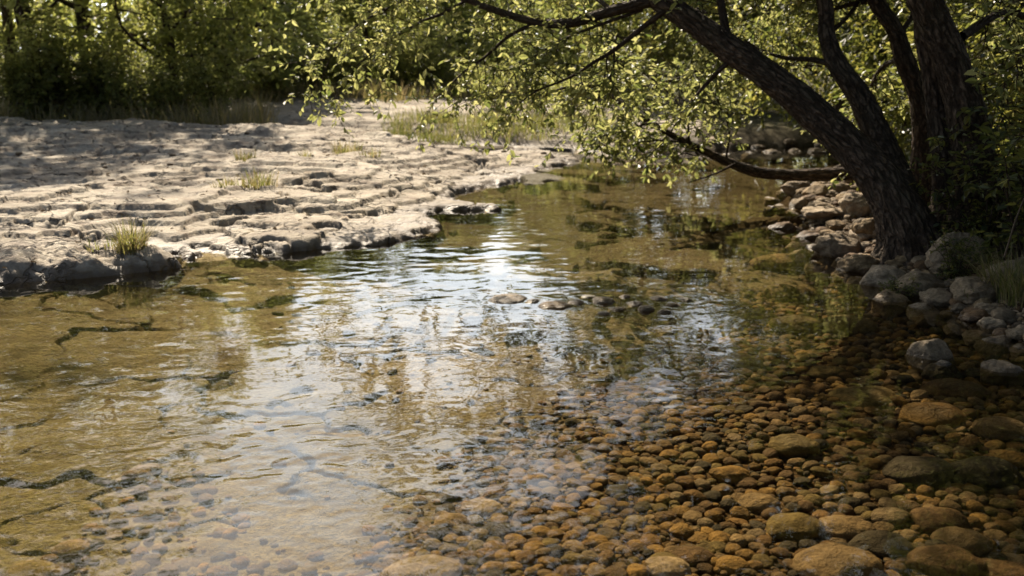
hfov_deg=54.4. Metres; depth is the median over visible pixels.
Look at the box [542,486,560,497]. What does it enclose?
pebble
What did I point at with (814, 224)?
rock
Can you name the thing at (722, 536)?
pebble
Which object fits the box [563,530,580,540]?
pebble
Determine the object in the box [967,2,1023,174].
bank shrub
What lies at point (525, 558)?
pebble
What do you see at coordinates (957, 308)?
boulder
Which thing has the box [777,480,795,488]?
pebble
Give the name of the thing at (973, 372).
boulder
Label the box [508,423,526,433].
pebble
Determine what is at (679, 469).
pebble
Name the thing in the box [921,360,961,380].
boulder
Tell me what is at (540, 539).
pebble
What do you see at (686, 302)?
river stone
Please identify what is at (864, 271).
rock
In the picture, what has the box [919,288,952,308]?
boulder
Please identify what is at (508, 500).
pebble
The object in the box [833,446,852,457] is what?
pebble
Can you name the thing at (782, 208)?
rock
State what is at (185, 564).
pebble
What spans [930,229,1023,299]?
grass clump
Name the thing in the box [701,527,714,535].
pebble
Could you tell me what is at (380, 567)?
pebble
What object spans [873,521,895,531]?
pebble
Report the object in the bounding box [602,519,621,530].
pebble
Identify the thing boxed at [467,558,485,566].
pebble
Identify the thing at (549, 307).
river stone
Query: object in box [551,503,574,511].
pebble
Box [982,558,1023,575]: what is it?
cobble
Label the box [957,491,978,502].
pebble
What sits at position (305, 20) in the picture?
woodland tree
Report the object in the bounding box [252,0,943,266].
leaning tree
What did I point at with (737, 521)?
pebble
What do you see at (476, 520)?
pebble
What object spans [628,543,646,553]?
pebble
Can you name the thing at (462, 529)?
pebble
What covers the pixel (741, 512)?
pebble
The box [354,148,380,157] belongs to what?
grass tuft
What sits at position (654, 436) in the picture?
pebble
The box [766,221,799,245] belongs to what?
rock
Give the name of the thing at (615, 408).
pebble
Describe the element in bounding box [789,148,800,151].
boulder
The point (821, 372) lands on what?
cobble
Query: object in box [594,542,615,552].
pebble
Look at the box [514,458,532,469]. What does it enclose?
pebble
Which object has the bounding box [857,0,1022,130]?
bank tree
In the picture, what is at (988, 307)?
boulder
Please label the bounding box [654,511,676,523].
pebble
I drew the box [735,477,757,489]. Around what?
pebble
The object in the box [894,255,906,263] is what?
boulder
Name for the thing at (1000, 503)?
pebble
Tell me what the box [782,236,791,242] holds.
rock
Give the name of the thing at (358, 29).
woodland tree
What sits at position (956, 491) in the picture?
pebble
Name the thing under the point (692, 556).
cobble
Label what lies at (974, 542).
cobble
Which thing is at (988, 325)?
boulder
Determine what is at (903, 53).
slender tree
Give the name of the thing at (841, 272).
rock
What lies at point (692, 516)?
pebble
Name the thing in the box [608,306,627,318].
river stone
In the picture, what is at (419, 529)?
pebble
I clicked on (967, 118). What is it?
bank shrub
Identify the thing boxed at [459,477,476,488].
pebble
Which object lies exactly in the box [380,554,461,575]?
cobble
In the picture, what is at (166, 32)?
sunlit tree
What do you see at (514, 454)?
pebble
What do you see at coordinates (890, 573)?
pebble
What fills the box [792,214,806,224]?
rock
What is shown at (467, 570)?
pebble
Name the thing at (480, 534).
pebble
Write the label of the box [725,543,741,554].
pebble
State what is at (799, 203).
rock
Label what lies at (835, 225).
rock
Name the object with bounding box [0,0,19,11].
woodland tree
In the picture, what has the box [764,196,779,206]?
rock
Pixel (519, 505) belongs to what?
pebble
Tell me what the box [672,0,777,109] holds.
bank tree
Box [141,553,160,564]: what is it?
pebble
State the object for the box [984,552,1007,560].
pebble
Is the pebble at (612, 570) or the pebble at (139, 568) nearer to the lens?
the pebble at (612, 570)
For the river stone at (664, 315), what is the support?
in the water
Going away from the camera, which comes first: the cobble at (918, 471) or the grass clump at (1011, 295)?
the cobble at (918, 471)
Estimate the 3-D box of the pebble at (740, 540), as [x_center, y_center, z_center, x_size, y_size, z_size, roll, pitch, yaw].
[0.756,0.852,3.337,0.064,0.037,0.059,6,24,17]
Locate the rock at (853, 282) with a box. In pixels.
[846,276,862,293]
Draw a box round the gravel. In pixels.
[40,264,1023,575]
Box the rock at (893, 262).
[884,259,900,266]
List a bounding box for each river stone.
[459,312,482,328]
[488,293,527,307]
[524,299,540,309]
[537,301,571,313]
[568,299,584,311]
[579,294,595,304]
[593,297,615,307]
[594,311,610,321]
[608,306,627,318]
[618,295,630,304]
[623,301,644,312]
[637,305,654,316]
[648,295,668,306]
[655,309,673,320]
[665,302,682,314]
[677,297,693,308]
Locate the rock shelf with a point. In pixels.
(211, 224)
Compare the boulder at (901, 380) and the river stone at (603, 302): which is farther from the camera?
the river stone at (603, 302)
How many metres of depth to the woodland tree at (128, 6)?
29.84 m
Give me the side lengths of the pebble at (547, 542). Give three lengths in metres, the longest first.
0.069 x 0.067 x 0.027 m
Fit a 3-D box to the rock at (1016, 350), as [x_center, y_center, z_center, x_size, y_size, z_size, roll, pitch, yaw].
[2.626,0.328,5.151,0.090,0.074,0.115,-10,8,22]
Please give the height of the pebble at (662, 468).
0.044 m
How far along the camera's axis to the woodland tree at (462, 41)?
27.13 m
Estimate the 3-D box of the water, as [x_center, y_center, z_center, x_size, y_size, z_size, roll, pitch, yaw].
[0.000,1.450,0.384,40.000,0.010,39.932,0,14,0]
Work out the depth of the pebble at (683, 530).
3.38 m
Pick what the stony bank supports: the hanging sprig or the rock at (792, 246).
the rock at (792, 246)
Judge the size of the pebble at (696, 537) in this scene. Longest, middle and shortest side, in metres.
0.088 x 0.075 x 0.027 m
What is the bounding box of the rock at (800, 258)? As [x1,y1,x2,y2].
[793,254,806,262]
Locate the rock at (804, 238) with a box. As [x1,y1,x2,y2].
[791,230,818,249]
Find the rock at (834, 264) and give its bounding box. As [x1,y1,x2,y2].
[831,257,842,267]
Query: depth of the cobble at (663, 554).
3.19 m
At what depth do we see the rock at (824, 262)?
7.42 m
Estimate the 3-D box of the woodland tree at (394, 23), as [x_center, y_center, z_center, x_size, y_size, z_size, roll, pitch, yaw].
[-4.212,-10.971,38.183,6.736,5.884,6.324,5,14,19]
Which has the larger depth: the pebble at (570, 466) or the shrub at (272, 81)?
the shrub at (272, 81)
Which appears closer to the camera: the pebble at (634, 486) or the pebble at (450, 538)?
the pebble at (450, 538)
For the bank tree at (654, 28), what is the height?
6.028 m
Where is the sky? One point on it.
(622, 0)
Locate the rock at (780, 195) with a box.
[775,189,788,199]
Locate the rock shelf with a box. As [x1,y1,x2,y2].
[0,97,701,294]
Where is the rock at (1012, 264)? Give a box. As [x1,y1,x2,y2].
[984,260,1023,281]
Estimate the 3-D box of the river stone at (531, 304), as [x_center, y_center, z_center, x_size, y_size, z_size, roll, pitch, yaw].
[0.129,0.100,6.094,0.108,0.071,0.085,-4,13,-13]
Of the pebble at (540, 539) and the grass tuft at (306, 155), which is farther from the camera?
the grass tuft at (306, 155)
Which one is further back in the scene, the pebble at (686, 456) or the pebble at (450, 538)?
the pebble at (686, 456)
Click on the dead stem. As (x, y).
(1006, 250)
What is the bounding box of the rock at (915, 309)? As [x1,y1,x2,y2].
[906,302,939,320]
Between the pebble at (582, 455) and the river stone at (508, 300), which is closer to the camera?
the pebble at (582, 455)
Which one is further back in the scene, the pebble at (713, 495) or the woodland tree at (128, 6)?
the woodland tree at (128, 6)
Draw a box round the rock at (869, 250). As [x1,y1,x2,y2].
[865,247,873,253]
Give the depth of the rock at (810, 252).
7.69 m
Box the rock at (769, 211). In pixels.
[763,205,778,216]
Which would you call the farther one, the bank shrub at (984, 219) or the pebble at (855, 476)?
the bank shrub at (984, 219)
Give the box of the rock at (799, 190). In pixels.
[794,187,806,196]
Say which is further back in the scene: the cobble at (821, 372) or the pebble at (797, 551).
the cobble at (821, 372)
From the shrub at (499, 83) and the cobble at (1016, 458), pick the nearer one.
the cobble at (1016, 458)
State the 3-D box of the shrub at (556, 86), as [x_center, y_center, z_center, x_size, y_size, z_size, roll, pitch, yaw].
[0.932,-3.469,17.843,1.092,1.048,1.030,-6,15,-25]
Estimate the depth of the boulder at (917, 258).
6.71 m
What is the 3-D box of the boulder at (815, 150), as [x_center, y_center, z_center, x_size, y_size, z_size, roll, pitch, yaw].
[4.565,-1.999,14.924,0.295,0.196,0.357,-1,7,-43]
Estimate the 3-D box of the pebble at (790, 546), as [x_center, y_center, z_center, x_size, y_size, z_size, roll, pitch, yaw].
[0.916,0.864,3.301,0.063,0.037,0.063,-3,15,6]
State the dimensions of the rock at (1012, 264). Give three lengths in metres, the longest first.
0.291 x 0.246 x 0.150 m
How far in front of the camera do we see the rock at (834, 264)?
7.25 m
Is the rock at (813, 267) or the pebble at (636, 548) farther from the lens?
the rock at (813, 267)
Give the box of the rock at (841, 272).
[831,268,851,284]
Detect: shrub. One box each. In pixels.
[0,43,73,119]
[24,42,107,121]
[52,39,166,120]
[98,53,182,119]
[123,47,219,121]
[167,41,256,115]
[241,21,312,95]
[256,24,346,96]
[304,23,373,93]
[371,21,438,92]
[396,24,463,90]
[467,56,518,107]
[511,62,564,112]
[540,67,591,117]
[878,270,921,298]
[906,121,1023,244]
[924,223,992,280]
[926,103,1023,260]
[929,54,1023,230]
[955,0,1023,166]
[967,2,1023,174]
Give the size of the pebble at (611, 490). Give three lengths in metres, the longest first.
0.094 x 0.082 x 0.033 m
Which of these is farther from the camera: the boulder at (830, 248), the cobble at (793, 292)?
the boulder at (830, 248)
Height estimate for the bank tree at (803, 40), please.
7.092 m
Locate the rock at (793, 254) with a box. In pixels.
[789,249,807,261]
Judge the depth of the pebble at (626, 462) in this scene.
3.97 m
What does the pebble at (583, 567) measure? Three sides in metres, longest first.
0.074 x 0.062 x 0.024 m
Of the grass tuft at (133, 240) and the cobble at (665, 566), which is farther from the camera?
the grass tuft at (133, 240)
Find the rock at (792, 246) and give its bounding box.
[785,241,802,251]
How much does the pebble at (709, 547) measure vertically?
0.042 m
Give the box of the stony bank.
[762,181,1023,368]
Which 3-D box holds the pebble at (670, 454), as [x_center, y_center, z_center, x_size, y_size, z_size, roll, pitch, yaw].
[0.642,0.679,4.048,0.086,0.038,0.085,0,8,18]
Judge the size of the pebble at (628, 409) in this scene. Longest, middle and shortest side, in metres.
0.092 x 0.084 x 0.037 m
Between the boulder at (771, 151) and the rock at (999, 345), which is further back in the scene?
the boulder at (771, 151)
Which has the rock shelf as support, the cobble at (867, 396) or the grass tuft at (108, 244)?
the grass tuft at (108, 244)
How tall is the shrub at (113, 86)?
1.791 m
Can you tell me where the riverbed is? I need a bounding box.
[0,152,1023,575]
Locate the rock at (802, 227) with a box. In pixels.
[798,224,808,230]
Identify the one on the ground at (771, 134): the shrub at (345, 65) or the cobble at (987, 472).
the shrub at (345, 65)
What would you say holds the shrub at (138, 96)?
on the ground at (771, 134)
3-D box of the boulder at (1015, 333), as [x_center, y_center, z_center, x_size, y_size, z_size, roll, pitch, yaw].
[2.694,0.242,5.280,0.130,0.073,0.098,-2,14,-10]
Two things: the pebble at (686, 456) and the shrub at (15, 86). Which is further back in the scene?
the shrub at (15, 86)
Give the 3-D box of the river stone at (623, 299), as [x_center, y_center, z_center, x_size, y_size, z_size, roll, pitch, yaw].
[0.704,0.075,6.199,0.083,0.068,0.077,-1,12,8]
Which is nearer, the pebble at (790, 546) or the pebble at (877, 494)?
the pebble at (790, 546)
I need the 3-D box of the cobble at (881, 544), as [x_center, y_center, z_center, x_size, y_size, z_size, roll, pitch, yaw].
[1.214,0.852,3.292,0.206,0.073,0.152,0,15,12]
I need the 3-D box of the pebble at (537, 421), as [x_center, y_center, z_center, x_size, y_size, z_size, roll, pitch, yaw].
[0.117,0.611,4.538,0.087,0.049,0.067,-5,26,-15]
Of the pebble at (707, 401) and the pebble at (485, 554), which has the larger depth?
the pebble at (707, 401)
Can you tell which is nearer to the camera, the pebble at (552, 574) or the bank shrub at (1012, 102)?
the pebble at (552, 574)
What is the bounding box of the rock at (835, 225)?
[825,220,844,230]
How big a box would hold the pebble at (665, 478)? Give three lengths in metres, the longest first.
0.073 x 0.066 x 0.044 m
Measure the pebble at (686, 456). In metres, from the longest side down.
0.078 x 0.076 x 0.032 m
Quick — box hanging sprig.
[964,6,1023,102]
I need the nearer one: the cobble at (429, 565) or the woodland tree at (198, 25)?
the cobble at (429, 565)
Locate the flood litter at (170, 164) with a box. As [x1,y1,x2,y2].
[0,120,561,267]
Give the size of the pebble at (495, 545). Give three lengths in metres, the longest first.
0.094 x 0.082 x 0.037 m
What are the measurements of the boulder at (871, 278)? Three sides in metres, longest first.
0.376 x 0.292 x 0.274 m
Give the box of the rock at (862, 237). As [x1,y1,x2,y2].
[849,230,871,241]
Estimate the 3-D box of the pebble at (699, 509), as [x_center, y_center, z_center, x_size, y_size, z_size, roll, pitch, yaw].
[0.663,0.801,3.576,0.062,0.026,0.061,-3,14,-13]
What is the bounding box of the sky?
[0,0,911,51]
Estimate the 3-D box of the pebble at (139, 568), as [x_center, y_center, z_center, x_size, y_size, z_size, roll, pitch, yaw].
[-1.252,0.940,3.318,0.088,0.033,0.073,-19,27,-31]
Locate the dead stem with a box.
[1003,199,1023,256]
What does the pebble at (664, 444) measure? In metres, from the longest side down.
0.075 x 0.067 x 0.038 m
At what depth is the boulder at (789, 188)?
10.38 m
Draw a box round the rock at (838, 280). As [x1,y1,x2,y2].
[832,275,845,285]
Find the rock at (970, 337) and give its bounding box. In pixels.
[962,330,984,345]
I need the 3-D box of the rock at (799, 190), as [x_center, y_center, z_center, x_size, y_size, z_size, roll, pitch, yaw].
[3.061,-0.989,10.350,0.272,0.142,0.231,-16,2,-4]
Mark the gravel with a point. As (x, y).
(768, 348)
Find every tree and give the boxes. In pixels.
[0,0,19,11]
[0,0,100,78]
[0,0,338,102]
[2,0,172,64]
[13,0,92,59]
[63,0,151,82]
[89,0,321,100]
[129,0,350,89]
[132,0,283,80]
[223,0,346,76]
[249,0,385,76]
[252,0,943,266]
[271,0,429,49]
[300,0,454,83]
[330,1,471,67]
[348,0,486,80]
[368,0,554,85]
[413,0,545,75]
[461,0,584,78]
[471,0,679,91]
[500,0,694,100]
[521,0,688,78]
[547,0,757,105]
[624,0,760,94]
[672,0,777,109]
[691,0,962,203]
[696,0,871,112]
[708,0,998,147]
[721,0,915,142]
[722,3,827,98]
[740,0,838,96]
[761,0,1023,161]
[805,0,1023,154]
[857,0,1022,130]
[906,0,1023,233]
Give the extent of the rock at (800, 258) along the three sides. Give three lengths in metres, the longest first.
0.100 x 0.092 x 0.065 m
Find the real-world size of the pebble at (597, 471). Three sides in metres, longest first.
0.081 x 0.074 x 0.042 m
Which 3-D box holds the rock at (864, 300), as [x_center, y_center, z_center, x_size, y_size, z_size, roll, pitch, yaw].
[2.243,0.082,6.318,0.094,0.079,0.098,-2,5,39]
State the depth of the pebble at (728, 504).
3.59 m
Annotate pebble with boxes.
[123,560,149,575]
[130,464,150,477]
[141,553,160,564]
[145,462,162,474]
[157,564,179,575]
[174,558,199,571]
[206,565,229,575]
[231,513,250,526]
[277,559,297,571]
[362,551,379,563]
[371,562,388,573]
[383,554,401,565]
[411,525,427,533]
[415,550,431,555]
[422,538,441,551]
[426,525,448,540]
[435,456,453,466]
[435,503,454,512]
[438,543,459,553]
[443,533,459,543]
[451,490,466,500]
[452,524,474,535]
[458,550,477,561]
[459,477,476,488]
[459,564,472,575]
[467,539,483,550]
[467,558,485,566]
[468,514,483,526]
[470,528,488,541]
[476,548,494,561]
[480,561,505,573]
[482,522,498,534]
[483,487,505,498]
[483,540,507,551]
[485,536,501,542]
[485,569,503,575]
[490,514,509,523]
[491,522,514,540]
[494,549,511,562]
[499,460,515,468]
[499,496,516,505]
[504,533,527,549]
[504,561,523,572]
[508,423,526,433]
[508,450,525,458]
[508,468,526,477]
[509,501,527,510]
[513,510,531,523]
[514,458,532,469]
[515,550,536,568]
[523,541,544,552]
[525,487,541,497]
[527,537,542,541]
[528,416,545,427]
[531,526,550,537]
[537,556,558,568]
[537,569,553,575]
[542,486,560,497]
[542,538,558,547]
[544,464,566,476]
[545,573,560,575]
[547,510,570,525]
[547,529,564,539]
[548,545,563,557]
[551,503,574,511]
[555,449,571,460]
[555,564,580,575]
[560,518,583,529]
[560,553,585,565]
[561,540,584,552]
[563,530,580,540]
[565,461,587,471]
[576,486,592,495]
[576,564,588,575]
[577,450,595,460]
[577,508,601,518]
[579,515,597,526]
[581,458,598,468]
[581,550,597,564]
[585,497,599,507]
[585,565,604,575]
[587,413,602,420]
[587,534,607,546]
[588,466,607,476]
[590,437,607,446]
[592,505,608,514]
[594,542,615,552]
[597,528,621,540]
[599,497,617,509]
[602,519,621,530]
[604,565,628,575]
[605,484,628,496]
[608,475,627,483]
[609,406,623,411]
[611,413,632,424]
[615,545,633,556]
[620,457,638,467]
[622,405,638,414]
[623,531,641,540]
[624,514,646,527]
[626,563,649,575]
[627,481,643,492]
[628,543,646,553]
[632,501,652,514]
[639,534,661,545]
[643,445,662,454]
[647,544,663,553]
[648,432,667,439]
[650,463,668,473]
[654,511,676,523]
[656,439,673,449]
[656,473,673,484]
[659,449,679,460]
[663,545,679,552]
[668,465,687,474]
[669,522,693,538]
[672,505,689,517]
[676,476,694,487]
[681,451,699,461]
[682,510,702,523]
[683,489,706,502]
[687,531,708,543]
[690,506,705,514]
[696,543,715,553]
[696,563,713,575]
[697,398,714,405]
[701,432,721,445]
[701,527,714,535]
[702,453,720,463]
[703,490,722,501]
[708,530,730,542]
[709,541,726,553]
[711,484,733,495]
[720,498,737,511]
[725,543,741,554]
[729,533,746,547]
[730,506,750,520]
[730,517,748,526]
[731,492,744,499]
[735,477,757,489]
[735,549,754,560]
[736,405,753,413]
[748,560,762,572]
[751,418,769,426]
[751,554,773,568]
[766,412,785,420]
[770,547,791,557]
[776,486,797,498]
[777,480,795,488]
[778,541,797,552]
[793,477,811,486]
[793,548,806,555]
[798,539,817,548]
[803,494,825,507]
[810,466,832,477]
[812,510,831,518]
[817,540,830,543]
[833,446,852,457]
[838,497,861,507]
[843,470,865,482]
[846,440,865,449]
[847,428,867,439]
[853,418,873,430]
[859,457,883,469]
[870,489,890,500]
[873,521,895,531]
[875,455,892,464]
[878,497,897,507]
[881,570,901,575]
[896,500,920,512]
[925,539,947,545]
[932,444,953,456]
[939,486,961,495]
[939,499,961,511]
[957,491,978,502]
[969,512,992,526]
[984,529,1007,540]
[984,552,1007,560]
[989,498,1016,508]
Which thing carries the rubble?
on the stony bank
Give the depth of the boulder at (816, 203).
8.83 m
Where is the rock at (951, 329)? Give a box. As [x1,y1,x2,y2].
[943,323,960,336]
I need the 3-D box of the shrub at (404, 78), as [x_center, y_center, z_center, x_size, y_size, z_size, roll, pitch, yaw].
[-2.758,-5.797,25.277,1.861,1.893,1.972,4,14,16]
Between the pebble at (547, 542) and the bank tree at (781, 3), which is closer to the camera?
the pebble at (547, 542)
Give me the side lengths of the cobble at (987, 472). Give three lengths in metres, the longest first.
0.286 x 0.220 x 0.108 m
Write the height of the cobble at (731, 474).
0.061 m
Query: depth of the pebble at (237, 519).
3.70 m
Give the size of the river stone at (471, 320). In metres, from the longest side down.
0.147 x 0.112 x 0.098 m
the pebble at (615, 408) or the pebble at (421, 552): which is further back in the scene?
the pebble at (615, 408)
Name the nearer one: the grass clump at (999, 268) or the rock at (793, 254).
the grass clump at (999, 268)
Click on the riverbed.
(102, 388)
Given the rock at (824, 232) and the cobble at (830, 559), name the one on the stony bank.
the rock at (824, 232)
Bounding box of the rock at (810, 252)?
[804,244,820,260]
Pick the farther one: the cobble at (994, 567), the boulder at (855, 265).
the boulder at (855, 265)
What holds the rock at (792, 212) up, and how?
on the stony bank
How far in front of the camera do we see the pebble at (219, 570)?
3.25 m
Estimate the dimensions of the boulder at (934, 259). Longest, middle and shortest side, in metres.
0.401 x 0.340 x 0.303 m
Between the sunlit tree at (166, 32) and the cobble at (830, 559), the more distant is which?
the sunlit tree at (166, 32)
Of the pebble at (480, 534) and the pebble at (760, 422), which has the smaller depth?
the pebble at (480, 534)
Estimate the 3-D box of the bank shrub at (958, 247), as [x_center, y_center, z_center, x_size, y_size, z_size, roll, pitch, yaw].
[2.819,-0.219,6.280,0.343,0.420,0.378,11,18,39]
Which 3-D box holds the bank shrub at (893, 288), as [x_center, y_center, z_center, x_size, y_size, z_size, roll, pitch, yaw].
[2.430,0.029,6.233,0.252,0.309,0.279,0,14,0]
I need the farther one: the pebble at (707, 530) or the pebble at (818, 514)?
the pebble at (818, 514)
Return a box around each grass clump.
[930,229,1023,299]
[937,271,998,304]
[949,248,1023,307]
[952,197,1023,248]
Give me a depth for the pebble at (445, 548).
3.27 m
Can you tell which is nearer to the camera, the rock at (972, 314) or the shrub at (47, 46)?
the rock at (972, 314)
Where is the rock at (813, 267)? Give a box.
[804,260,824,274]
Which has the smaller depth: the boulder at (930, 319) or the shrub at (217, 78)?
the boulder at (930, 319)
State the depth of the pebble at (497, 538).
3.33 m
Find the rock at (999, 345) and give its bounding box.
[974,335,1013,358]
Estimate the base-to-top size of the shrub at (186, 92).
1.588 m
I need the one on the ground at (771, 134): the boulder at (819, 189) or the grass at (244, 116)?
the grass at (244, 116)
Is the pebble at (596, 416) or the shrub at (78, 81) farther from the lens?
the shrub at (78, 81)
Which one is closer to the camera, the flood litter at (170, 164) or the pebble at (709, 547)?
the pebble at (709, 547)
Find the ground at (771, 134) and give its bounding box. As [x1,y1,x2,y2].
[1,51,906,150]
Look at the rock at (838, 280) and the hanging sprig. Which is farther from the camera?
the rock at (838, 280)
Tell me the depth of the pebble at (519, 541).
3.32 m
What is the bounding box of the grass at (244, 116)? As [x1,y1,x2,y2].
[0,74,630,143]
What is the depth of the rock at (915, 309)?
5.93 m
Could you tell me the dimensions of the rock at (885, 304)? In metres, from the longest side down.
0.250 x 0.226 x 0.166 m
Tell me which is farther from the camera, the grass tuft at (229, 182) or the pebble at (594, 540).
the grass tuft at (229, 182)
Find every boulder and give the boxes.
[751,144,765,147]
[762,149,779,152]
[780,181,810,197]
[784,138,796,145]
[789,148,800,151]
[800,194,816,201]
[801,184,828,195]
[801,200,836,214]
[802,206,844,220]
[807,148,827,152]
[811,233,860,263]
[826,182,851,193]
[836,194,843,200]
[836,254,879,275]
[838,192,870,217]
[850,218,875,234]
[856,265,906,297]
[890,375,915,385]
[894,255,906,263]
[895,271,944,302]
[905,338,955,372]
[910,255,925,262]
[912,311,944,326]
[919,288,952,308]
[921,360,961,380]
[925,232,987,271]
[949,276,1003,304]
[950,303,968,313]
[956,315,969,326]
[961,368,979,377]
[974,302,998,314]
[978,317,1006,333]
[980,359,1023,387]
[997,388,1020,397]
[1005,327,1023,340]
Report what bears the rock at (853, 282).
on the stony bank
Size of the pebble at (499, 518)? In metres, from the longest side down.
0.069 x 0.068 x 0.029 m
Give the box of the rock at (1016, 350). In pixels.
[1010,344,1023,357]
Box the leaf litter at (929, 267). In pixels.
[826,182,1023,313]
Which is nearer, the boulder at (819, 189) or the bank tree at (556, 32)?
the boulder at (819, 189)
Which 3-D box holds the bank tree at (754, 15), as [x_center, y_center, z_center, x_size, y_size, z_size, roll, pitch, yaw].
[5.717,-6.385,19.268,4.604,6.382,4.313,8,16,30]
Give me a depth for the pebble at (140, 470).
4.03 m
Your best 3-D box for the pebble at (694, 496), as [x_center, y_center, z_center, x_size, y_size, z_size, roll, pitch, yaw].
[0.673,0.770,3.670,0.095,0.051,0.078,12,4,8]
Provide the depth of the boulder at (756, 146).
15.51 m
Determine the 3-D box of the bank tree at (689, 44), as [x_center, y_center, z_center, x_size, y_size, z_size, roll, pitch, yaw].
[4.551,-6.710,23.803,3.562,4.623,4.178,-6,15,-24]
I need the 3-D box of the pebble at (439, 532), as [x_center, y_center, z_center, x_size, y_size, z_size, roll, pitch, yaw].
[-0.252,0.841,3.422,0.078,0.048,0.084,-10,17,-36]
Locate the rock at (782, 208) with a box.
[774,204,788,216]
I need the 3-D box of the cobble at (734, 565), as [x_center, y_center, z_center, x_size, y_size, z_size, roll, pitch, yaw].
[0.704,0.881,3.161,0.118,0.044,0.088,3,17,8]
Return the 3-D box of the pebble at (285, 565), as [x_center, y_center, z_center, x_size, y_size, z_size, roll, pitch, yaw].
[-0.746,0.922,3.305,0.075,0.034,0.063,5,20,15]
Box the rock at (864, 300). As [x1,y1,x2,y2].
[858,295,872,306]
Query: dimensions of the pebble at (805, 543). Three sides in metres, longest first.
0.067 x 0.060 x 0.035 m
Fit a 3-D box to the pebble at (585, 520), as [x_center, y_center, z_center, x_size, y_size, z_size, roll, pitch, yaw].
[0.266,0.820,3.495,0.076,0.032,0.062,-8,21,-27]
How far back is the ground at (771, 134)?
16.15 m
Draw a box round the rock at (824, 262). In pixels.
[818,259,828,265]
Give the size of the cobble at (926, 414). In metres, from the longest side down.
0.317 x 0.241 x 0.122 m
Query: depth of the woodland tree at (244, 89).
22.20 m
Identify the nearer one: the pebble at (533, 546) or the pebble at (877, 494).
the pebble at (533, 546)
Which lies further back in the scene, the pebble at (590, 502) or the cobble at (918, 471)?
the cobble at (918, 471)
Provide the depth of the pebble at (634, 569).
3.10 m
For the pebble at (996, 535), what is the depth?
3.37 m
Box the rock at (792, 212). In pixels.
[785,208,801,217]
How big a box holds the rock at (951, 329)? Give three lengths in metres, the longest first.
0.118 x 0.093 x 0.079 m
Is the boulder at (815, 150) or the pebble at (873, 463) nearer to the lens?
the pebble at (873, 463)
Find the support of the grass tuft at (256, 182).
on the rock shelf
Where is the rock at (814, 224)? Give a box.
[809,223,820,227]
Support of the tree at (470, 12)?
on the ground at (771, 134)
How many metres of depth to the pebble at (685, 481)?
3.77 m
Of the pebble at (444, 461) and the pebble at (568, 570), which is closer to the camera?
the pebble at (568, 570)
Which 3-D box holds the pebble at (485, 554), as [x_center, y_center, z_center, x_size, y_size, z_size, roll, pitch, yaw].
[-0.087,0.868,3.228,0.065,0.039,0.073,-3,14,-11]
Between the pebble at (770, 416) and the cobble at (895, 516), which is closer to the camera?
the cobble at (895, 516)
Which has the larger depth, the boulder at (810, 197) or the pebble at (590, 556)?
the boulder at (810, 197)
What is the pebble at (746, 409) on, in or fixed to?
on the riverbed
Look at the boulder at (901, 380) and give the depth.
4.80 m
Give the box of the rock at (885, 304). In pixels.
[871,289,911,318]
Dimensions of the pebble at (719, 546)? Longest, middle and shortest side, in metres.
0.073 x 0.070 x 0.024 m
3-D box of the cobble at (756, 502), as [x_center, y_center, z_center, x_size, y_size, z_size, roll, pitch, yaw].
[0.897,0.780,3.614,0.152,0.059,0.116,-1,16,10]
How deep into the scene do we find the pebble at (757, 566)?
3.15 m
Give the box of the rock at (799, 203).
[789,197,808,209]
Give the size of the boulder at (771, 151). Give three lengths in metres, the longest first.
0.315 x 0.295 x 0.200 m
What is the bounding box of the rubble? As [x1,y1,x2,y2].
[792,180,1023,339]
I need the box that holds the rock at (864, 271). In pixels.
[859,267,870,275]
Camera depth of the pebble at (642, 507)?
3.58 m
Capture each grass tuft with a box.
[80,237,117,251]
[98,212,168,254]
[211,174,245,187]
[227,166,283,189]
[232,147,258,161]
[291,149,313,157]
[327,139,365,153]
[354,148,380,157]
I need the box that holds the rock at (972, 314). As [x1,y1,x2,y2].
[957,306,989,324]
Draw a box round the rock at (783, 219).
[778,216,792,221]
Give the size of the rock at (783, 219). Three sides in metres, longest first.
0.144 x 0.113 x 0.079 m
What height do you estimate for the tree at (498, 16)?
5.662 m
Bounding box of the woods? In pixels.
[0,0,904,67]
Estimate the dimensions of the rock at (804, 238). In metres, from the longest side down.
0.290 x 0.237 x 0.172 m
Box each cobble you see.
[5,560,62,575]
[51,539,89,557]
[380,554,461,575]
[433,513,470,531]
[461,498,504,518]
[646,556,690,575]
[650,552,675,556]
[671,546,714,567]
[709,465,750,484]
[715,555,752,574]
[720,353,762,368]
[738,492,780,513]
[750,253,803,272]
[763,283,824,303]
[765,512,824,541]
[768,433,819,458]
[769,315,825,335]
[792,542,884,575]
[806,366,844,379]
[818,515,875,541]
[823,314,878,335]
[828,385,896,410]
[848,530,913,558]
[871,507,910,526]
[882,456,953,487]
[898,402,969,427]
[905,544,986,575]
[910,507,970,533]
[920,378,991,400]
[930,526,993,555]
[950,456,1023,489]
[969,416,1023,441]
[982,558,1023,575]
[988,449,1023,469]
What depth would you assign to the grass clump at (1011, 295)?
5.66 m
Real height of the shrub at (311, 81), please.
1.893 m
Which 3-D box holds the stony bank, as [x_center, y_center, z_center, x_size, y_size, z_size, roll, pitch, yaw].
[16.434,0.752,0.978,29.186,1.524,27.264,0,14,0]
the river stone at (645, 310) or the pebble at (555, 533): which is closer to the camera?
the pebble at (555, 533)
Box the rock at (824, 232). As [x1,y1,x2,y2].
[819,229,834,235]
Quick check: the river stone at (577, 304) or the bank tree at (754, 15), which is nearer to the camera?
the river stone at (577, 304)
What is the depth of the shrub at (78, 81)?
18.49 m

